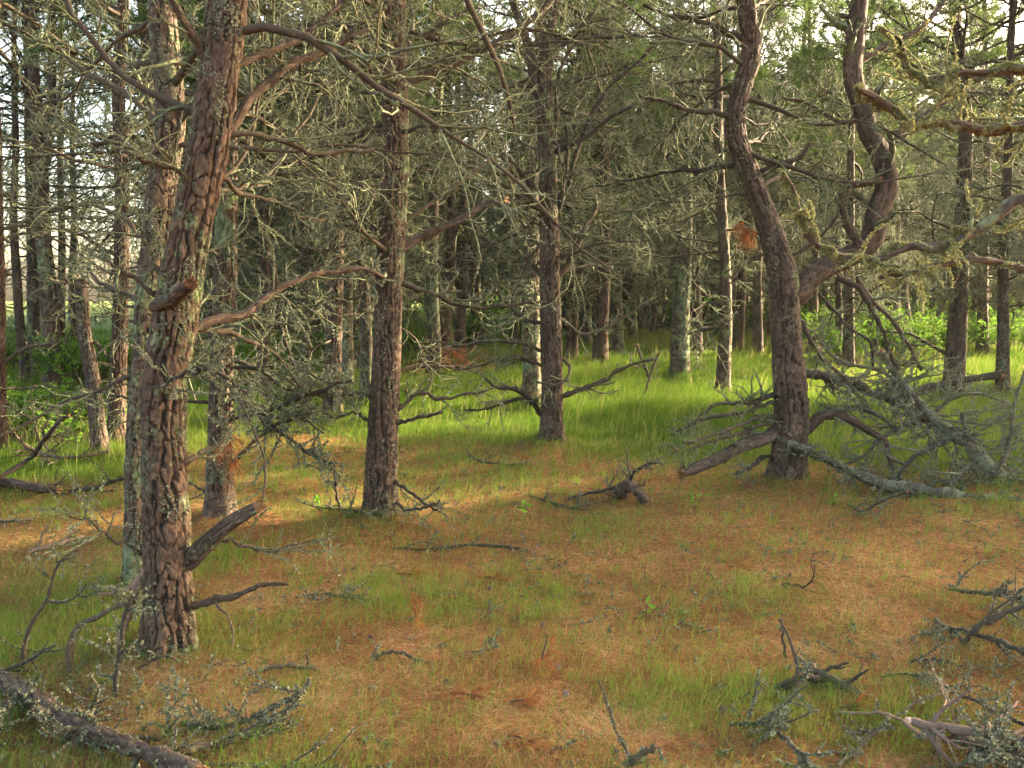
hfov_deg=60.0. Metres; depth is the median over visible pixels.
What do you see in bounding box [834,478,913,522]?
fallen branch
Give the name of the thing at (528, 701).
needle tuft
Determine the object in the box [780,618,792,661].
fallen branch
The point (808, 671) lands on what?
fallen branch
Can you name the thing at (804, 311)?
shrub
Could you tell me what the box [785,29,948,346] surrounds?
pine tree
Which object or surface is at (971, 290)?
pine tree
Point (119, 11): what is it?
pine tree
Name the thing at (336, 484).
standing twig
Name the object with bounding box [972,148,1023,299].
pine tree
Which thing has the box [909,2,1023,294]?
pine tree
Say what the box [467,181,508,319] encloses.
pine tree
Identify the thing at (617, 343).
pine tree
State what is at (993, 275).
pine tree
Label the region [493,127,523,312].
pine tree
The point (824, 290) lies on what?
pine tree
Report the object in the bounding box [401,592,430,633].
needle tuft
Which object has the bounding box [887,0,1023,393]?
pine tree
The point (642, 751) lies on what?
fallen branch
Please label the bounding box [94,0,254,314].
pine tree
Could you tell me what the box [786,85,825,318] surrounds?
pine tree
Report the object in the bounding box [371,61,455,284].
pine tree
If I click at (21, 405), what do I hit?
shrub
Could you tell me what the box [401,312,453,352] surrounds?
shrub
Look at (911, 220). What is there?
pine tree
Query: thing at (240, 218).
pine tree
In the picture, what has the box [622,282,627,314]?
pine tree
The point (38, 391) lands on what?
shrub
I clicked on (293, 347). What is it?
shrub
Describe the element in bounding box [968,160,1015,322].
pine tree
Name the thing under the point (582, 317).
pine tree
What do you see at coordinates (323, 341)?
shrub
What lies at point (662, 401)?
meadow grass
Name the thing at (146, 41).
pine tree
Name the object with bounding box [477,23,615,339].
pine tree
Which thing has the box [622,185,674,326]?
pine tree
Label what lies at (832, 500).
leafy sprig
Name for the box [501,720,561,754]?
needle tuft
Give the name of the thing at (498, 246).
pine tree
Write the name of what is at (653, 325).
pine tree
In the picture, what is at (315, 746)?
fallen branch
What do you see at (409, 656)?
fallen branch
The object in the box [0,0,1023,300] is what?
sky
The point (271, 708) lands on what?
fallen branch
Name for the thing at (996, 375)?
fallen log
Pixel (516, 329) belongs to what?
pine tree
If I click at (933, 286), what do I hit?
pine tree
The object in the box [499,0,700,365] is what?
pine tree
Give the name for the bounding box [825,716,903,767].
fallen branch
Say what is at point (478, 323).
shrub
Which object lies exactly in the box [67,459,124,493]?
fallen branch
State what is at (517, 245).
pine tree
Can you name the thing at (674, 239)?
pine tree
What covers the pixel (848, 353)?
pine tree
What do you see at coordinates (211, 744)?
fallen branch
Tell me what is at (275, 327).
pine tree
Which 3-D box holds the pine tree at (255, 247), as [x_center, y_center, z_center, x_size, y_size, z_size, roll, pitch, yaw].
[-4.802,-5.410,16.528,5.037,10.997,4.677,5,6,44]
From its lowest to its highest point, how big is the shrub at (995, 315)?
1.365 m
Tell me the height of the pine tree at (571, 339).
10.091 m
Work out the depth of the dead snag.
8.46 m
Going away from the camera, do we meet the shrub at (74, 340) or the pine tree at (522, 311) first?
the shrub at (74, 340)
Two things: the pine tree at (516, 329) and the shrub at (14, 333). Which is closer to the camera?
the shrub at (14, 333)
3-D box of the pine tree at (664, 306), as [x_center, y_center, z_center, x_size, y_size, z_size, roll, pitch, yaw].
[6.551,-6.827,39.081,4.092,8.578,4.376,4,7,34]
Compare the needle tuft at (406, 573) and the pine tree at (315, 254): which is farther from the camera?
the pine tree at (315, 254)
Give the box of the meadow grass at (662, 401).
[0,320,1023,486]
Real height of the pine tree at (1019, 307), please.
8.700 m
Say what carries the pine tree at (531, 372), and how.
on the ground at (370, 543)
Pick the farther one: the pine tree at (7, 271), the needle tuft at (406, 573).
the pine tree at (7, 271)
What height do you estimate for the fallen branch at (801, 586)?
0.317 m
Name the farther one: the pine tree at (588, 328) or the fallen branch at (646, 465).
the pine tree at (588, 328)
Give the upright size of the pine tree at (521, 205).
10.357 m
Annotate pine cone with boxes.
[368,684,377,690]
[562,690,569,697]
[718,706,726,713]
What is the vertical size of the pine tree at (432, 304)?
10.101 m
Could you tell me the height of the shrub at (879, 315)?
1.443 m
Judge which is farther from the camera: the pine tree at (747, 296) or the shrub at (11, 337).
the pine tree at (747, 296)
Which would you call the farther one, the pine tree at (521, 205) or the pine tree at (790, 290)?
the pine tree at (521, 205)
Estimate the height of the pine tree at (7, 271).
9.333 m
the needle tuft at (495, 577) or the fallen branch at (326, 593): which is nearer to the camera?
the fallen branch at (326, 593)
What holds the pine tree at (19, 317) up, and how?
on the ground at (370, 543)
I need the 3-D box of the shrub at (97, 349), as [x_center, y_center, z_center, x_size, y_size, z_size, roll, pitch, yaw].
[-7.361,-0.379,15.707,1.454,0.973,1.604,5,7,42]
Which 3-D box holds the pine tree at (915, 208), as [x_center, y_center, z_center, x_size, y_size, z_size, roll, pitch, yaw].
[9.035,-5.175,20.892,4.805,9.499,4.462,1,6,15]
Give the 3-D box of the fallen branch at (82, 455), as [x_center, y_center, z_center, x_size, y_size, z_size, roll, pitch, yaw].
[-4.276,0.552,8.258,1.154,0.688,0.744,1,6,11]
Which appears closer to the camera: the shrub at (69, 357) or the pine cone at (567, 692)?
the pine cone at (567, 692)
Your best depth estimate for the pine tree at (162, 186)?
4.67 m
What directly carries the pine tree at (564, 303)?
on the ground at (370, 543)
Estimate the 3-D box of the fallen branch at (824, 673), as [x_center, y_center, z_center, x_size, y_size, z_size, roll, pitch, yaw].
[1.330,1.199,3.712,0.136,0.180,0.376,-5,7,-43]
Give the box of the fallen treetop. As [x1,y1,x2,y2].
[801,304,1023,491]
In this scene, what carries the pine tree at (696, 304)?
on the ground at (370, 543)
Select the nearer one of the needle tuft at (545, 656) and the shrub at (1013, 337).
the needle tuft at (545, 656)
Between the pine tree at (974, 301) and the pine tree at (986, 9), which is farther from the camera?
the pine tree at (974, 301)
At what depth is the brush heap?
16.21 m
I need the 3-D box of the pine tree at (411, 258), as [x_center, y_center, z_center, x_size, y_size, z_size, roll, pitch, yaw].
[-2.722,-5.133,22.570,4.442,9.076,4.509,-3,6,-43]
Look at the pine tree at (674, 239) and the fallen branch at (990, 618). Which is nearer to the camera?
the fallen branch at (990, 618)
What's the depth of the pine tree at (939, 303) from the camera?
36.98 m
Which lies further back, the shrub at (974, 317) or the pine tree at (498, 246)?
the pine tree at (498, 246)
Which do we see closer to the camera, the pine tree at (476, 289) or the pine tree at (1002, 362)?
the pine tree at (1002, 362)
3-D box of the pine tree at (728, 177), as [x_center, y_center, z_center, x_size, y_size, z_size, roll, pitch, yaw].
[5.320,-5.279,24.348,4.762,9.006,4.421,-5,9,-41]
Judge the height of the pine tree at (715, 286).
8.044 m
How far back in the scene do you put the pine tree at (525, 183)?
29.30 m
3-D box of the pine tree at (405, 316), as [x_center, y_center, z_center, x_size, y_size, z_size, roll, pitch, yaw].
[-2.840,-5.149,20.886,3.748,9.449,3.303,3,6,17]
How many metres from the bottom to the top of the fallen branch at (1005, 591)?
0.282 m
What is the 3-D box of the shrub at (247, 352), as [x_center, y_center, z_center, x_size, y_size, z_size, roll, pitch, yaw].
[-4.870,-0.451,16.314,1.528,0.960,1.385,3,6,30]
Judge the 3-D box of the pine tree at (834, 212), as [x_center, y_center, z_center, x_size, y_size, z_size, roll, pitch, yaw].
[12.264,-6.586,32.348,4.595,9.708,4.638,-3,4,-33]
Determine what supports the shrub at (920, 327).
on the ground at (370, 543)
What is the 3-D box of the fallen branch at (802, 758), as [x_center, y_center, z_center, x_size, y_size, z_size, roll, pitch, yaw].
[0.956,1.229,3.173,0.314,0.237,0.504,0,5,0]
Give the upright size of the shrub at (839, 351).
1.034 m
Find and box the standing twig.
[332,457,341,511]
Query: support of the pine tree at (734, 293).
on the ground at (370, 543)
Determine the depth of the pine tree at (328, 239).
22.88 m
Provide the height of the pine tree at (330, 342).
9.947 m
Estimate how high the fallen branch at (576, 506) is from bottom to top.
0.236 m
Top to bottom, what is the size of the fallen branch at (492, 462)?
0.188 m
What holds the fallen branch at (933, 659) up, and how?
on the ground at (370, 543)
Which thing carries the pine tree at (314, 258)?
on the ground at (370, 543)
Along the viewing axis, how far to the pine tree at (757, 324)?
21.73 m
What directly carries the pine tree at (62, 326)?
on the ground at (370, 543)
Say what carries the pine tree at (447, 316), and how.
on the ground at (370, 543)
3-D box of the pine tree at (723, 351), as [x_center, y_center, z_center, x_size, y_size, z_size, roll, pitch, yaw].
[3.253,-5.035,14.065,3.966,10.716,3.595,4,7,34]
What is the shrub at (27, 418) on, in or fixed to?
on the ground at (370, 543)
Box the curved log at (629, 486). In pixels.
[614,480,654,505]
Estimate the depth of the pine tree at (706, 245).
31.21 m
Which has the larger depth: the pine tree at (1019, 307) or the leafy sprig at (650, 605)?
the pine tree at (1019, 307)
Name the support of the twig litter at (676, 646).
on the ground at (370, 543)
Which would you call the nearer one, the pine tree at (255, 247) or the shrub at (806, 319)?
the pine tree at (255, 247)
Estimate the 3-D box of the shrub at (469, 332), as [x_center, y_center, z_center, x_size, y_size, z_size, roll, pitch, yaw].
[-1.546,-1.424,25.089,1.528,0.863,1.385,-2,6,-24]
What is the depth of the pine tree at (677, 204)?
28.95 m
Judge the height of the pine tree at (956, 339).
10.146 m
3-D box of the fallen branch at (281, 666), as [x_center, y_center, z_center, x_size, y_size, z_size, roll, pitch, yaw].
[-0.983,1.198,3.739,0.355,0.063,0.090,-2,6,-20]
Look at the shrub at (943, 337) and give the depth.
21.29 m
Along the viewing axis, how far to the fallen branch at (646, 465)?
7.37 m
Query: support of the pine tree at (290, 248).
on the ground at (370, 543)
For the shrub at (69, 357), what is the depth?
14.16 m
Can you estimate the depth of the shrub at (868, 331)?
20.52 m
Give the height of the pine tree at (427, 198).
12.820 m
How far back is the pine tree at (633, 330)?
28.03 m
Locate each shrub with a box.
[5,325,26,364]
[5,335,17,370]
[6,320,76,349]
[6,375,83,442]
[9,381,52,416]
[10,389,103,438]
[15,329,110,390]
[26,393,126,447]
[41,335,80,377]
[41,338,131,383]
[66,338,131,378]
[234,333,289,378]
[242,326,324,363]
[316,324,373,353]
[372,314,453,357]
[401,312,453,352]
[450,319,483,343]
[452,308,498,346]
[800,300,832,331]
[802,309,868,354]
[810,323,875,366]
[818,294,904,329]
[842,302,908,322]
[855,311,917,359]
[873,316,942,360]
[878,305,947,354]
[913,323,981,358]
[928,311,1020,352]
[967,304,1023,343]
[973,314,1023,352]
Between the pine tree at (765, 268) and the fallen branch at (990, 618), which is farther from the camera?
the pine tree at (765, 268)
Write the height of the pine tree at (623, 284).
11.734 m
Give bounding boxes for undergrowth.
[239,282,1021,327]
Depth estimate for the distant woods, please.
58.53 m
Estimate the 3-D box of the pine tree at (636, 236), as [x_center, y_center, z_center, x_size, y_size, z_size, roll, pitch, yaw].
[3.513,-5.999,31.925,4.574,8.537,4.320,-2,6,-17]
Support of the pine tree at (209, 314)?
on the ground at (370, 543)
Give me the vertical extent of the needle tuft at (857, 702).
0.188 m
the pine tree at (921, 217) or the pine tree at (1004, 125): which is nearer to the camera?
the pine tree at (1004, 125)
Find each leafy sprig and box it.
[311,495,324,509]
[517,499,532,520]
[640,596,659,618]
[684,493,708,512]
[829,493,840,505]
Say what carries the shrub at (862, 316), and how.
on the ground at (370, 543)
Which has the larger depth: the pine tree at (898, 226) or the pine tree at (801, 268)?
the pine tree at (801, 268)
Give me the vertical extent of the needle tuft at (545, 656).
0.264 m
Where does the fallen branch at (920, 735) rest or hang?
on the ground at (370, 543)
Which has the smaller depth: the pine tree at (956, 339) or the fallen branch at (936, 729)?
the fallen branch at (936, 729)
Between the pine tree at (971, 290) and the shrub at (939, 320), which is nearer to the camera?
the shrub at (939, 320)
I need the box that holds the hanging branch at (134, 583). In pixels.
[85,567,143,654]
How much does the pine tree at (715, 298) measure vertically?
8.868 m
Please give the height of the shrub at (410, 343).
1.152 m
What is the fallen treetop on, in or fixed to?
on the ground at (370, 543)
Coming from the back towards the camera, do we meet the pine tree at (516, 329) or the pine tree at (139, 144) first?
the pine tree at (516, 329)
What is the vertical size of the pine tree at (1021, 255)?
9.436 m
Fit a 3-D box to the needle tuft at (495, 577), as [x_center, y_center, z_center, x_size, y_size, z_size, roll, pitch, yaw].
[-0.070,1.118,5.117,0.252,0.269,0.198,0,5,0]
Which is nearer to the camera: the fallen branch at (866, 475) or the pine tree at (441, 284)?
the fallen branch at (866, 475)
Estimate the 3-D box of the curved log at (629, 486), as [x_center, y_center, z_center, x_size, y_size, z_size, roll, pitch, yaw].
[0.964,0.897,7.284,0.178,0.236,0.502,-3,6,-27]
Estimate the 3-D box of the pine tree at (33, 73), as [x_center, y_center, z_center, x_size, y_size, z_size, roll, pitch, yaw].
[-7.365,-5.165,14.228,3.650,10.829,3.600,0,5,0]
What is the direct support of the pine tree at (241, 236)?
on the ground at (370, 543)
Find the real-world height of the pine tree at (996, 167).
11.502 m
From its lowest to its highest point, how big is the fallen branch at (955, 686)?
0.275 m
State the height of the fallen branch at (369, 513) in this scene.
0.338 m
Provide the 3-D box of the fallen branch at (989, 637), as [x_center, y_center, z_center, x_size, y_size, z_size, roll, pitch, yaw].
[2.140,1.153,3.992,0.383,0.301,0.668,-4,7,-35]
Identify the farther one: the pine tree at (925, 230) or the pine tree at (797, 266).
the pine tree at (925, 230)
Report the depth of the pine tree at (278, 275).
25.60 m
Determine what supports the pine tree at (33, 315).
on the ground at (370, 543)
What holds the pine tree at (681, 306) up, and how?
on the ground at (370, 543)
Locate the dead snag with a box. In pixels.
[33,279,130,457]
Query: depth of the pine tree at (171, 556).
3.72 m
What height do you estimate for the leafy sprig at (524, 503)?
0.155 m
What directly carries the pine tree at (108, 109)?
on the ground at (370, 543)
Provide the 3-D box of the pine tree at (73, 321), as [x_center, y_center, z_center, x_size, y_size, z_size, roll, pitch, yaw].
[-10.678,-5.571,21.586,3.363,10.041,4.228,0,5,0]
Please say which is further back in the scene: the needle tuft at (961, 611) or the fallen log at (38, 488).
the fallen log at (38, 488)
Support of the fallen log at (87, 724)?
on the ground at (370, 543)
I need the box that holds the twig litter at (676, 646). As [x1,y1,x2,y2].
[0,436,1023,767]
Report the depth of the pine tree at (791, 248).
34.90 m
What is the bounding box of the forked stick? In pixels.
[636,344,660,399]
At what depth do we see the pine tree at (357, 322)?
17.76 m
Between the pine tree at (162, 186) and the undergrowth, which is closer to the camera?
the pine tree at (162, 186)
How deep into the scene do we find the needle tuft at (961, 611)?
4.41 m
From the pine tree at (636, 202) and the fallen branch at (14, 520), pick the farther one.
the pine tree at (636, 202)
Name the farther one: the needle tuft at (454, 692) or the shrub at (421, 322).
the shrub at (421, 322)
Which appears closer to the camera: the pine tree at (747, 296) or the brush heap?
the brush heap
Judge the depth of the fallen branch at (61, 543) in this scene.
5.86 m
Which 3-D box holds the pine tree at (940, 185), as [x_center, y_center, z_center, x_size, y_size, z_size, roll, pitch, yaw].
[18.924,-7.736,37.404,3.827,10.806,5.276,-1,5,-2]
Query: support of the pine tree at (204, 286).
on the ground at (370, 543)
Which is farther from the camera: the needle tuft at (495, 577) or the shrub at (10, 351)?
the shrub at (10, 351)
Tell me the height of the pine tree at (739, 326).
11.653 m
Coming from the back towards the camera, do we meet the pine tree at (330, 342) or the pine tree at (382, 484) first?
the pine tree at (330, 342)
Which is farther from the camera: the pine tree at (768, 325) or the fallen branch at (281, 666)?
the pine tree at (768, 325)
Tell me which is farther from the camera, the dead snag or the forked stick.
the forked stick
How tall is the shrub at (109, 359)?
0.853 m
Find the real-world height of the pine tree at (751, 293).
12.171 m
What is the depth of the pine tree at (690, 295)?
36.30 m
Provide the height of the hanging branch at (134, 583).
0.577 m
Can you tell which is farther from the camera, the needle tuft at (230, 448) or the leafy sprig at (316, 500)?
the leafy sprig at (316, 500)
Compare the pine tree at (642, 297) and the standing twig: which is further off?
the pine tree at (642, 297)
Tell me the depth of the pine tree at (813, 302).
22.47 m
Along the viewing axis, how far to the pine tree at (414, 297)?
25.01 m
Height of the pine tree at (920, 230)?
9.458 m
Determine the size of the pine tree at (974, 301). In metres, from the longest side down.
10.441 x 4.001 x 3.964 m
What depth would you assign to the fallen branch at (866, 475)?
7.40 m
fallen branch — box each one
[0,385,88,478]
[0,504,40,531]
[2,407,116,468]
[30,519,92,553]
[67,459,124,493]
[174,666,311,735]
[180,681,306,754]
[201,719,378,767]
[235,654,321,681]
[294,483,411,519]
[295,581,384,609]
[370,639,433,669]
[392,528,528,552]
[451,628,502,661]
[465,448,537,465]
[531,485,593,510]
[547,555,575,567]
[565,445,665,500]
[598,681,658,767]
[728,668,833,767]
[745,429,1023,501]
[755,660,812,732]
[774,615,827,692]
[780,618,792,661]
[782,548,827,594]
[796,654,868,699]
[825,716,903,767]
[832,684,981,755]
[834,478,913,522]
[881,658,1023,728]
[903,617,1023,668]
[904,660,1023,767]
[906,640,971,668]
[943,680,1023,767]
[947,560,1023,612]
[960,570,1023,645]
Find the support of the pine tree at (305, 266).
on the ground at (370, 543)
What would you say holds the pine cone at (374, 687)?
on the ground at (370, 543)
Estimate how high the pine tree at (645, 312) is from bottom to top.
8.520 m
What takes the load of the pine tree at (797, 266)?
on the ground at (370, 543)
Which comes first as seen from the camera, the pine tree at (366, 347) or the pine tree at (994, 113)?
the pine tree at (366, 347)
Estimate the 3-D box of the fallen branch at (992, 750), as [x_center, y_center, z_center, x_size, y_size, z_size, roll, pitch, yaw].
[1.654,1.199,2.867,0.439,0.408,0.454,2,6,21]
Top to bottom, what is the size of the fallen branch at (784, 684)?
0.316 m
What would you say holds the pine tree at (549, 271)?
on the ground at (370, 543)
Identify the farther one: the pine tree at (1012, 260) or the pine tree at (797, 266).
the pine tree at (1012, 260)
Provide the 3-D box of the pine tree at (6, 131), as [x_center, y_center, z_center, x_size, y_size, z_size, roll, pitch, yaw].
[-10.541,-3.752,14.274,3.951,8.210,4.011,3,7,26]
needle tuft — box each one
[211,428,250,487]
[395,560,435,577]
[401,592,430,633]
[439,674,499,708]
[479,568,515,583]
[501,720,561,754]
[503,670,553,712]
[524,634,566,679]
[725,220,759,255]
[725,555,766,572]
[827,680,886,711]
[946,594,997,624]
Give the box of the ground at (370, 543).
[0,301,1023,767]
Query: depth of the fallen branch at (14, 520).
6.29 m
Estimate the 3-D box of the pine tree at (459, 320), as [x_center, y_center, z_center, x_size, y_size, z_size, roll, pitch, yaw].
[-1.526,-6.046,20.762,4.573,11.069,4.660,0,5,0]
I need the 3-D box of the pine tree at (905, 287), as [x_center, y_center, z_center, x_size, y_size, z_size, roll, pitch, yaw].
[12.260,-6.364,27.710,4.788,10.202,4.157,0,5,0]
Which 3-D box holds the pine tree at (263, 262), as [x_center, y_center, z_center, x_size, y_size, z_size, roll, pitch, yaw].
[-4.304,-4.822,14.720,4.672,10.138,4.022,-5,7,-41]
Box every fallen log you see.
[0,465,71,497]
[0,531,213,767]
[907,341,1007,392]
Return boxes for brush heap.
[401,318,513,381]
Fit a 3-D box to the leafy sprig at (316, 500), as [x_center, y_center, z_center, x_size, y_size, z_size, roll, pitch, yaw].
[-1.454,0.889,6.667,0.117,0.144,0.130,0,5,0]
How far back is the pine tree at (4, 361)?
8.53 m
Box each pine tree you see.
[0,0,134,377]
[0,0,141,354]
[0,0,142,392]
[0,0,154,455]
[0,0,305,331]
[0,0,315,443]
[0,0,455,520]
[0,0,465,589]
[0,1,139,384]
[0,5,108,349]
[2,126,40,341]
[18,0,140,341]
[19,0,677,665]
[53,0,298,305]
[76,5,252,308]
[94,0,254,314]
[95,0,381,374]
[126,0,379,392]
[128,2,319,356]
[130,83,280,344]
[142,13,213,335]
[178,0,463,415]
[181,1,426,380]
[185,6,279,338]
[200,0,457,388]
[237,0,418,321]
[237,5,314,352]
[237,196,322,332]
[238,0,652,531]
[240,43,371,343]
[255,95,412,301]
[258,0,490,404]
[261,1,465,371]
[275,86,321,339]
[283,72,373,319]
[283,158,372,331]
[309,0,528,378]
[311,29,469,324]
[323,42,456,326]
[345,0,726,441]
[369,0,532,362]
[370,60,455,345]
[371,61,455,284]
[373,2,466,323]
[402,0,528,358]
[410,170,498,295]
[413,0,527,344]
[418,187,480,314]
[433,0,710,403]
[456,53,597,339]
[467,27,573,290]
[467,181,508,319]
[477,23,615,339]
[479,108,523,315]
[482,0,670,360]
[484,0,1004,490]
[491,75,600,288]
[493,65,566,285]
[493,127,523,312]
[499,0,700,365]
[501,61,595,330]
[517,1,709,354]
[553,89,646,343]
[555,26,669,290]
[557,68,648,336]
[564,0,831,394]
[578,110,671,280]
[586,43,637,322]
[587,40,717,340]
[591,0,794,379]
[593,60,712,333]
[621,0,790,350]
[621,29,741,336]
[621,78,668,330]
[621,156,673,331]
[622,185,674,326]
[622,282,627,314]
[638,29,768,329]
[649,107,752,313]
[661,158,719,326]
[661,277,666,323]
[666,126,732,323]
[672,0,843,354]
[672,21,809,333]
[676,1,818,350]
[703,157,767,299]
[706,257,752,295]
[709,263,737,322]
[728,125,822,335]
[731,1,855,286]
[743,95,810,330]
[746,0,920,351]
[747,0,948,374]
[747,128,824,293]
[748,27,937,360]
[749,88,769,317]
[779,13,1023,313]
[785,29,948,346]
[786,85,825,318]
[799,0,990,356]
[804,117,862,329]
[808,103,891,302]
[817,0,1023,396]
[820,23,924,298]
[826,1,957,340]
[833,147,935,295]
[838,15,988,325]
[865,94,953,292]
[881,0,1023,358]
[883,113,953,300]
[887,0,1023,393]
[903,104,936,293]
[908,99,976,325]
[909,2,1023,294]
[913,32,969,323]
[917,93,977,283]
[926,134,1023,296]
[927,135,951,319]
[930,6,1023,302]
[947,137,1010,314]
[949,87,1023,318]
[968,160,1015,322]
[971,137,993,317]
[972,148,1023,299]
[994,155,1023,294]
[998,133,1023,325]
[1012,134,1023,304]
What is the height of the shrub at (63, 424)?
0.617 m
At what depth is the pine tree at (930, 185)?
40.10 m
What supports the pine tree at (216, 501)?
on the ground at (370, 543)
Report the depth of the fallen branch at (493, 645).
3.96 m
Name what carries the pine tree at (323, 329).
on the ground at (370, 543)
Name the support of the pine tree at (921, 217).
on the ground at (370, 543)
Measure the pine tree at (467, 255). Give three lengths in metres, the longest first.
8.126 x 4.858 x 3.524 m
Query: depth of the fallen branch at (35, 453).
7.04 m
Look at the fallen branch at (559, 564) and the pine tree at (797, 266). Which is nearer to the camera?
the fallen branch at (559, 564)
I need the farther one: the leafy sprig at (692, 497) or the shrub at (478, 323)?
the shrub at (478, 323)
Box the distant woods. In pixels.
[407,115,1022,311]
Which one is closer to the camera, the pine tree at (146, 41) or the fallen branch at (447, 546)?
the fallen branch at (447, 546)
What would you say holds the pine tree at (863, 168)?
on the ground at (370, 543)
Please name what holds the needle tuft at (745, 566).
on the ground at (370, 543)
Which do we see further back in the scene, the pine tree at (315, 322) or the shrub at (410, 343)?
the pine tree at (315, 322)
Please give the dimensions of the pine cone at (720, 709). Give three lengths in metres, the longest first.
0.040 x 0.035 x 0.035 m
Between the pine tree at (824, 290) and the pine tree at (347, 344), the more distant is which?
the pine tree at (824, 290)
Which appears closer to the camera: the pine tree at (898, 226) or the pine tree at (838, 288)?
the pine tree at (838, 288)
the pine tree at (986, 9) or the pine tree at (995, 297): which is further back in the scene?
the pine tree at (995, 297)
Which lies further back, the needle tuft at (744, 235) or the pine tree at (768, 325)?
the pine tree at (768, 325)

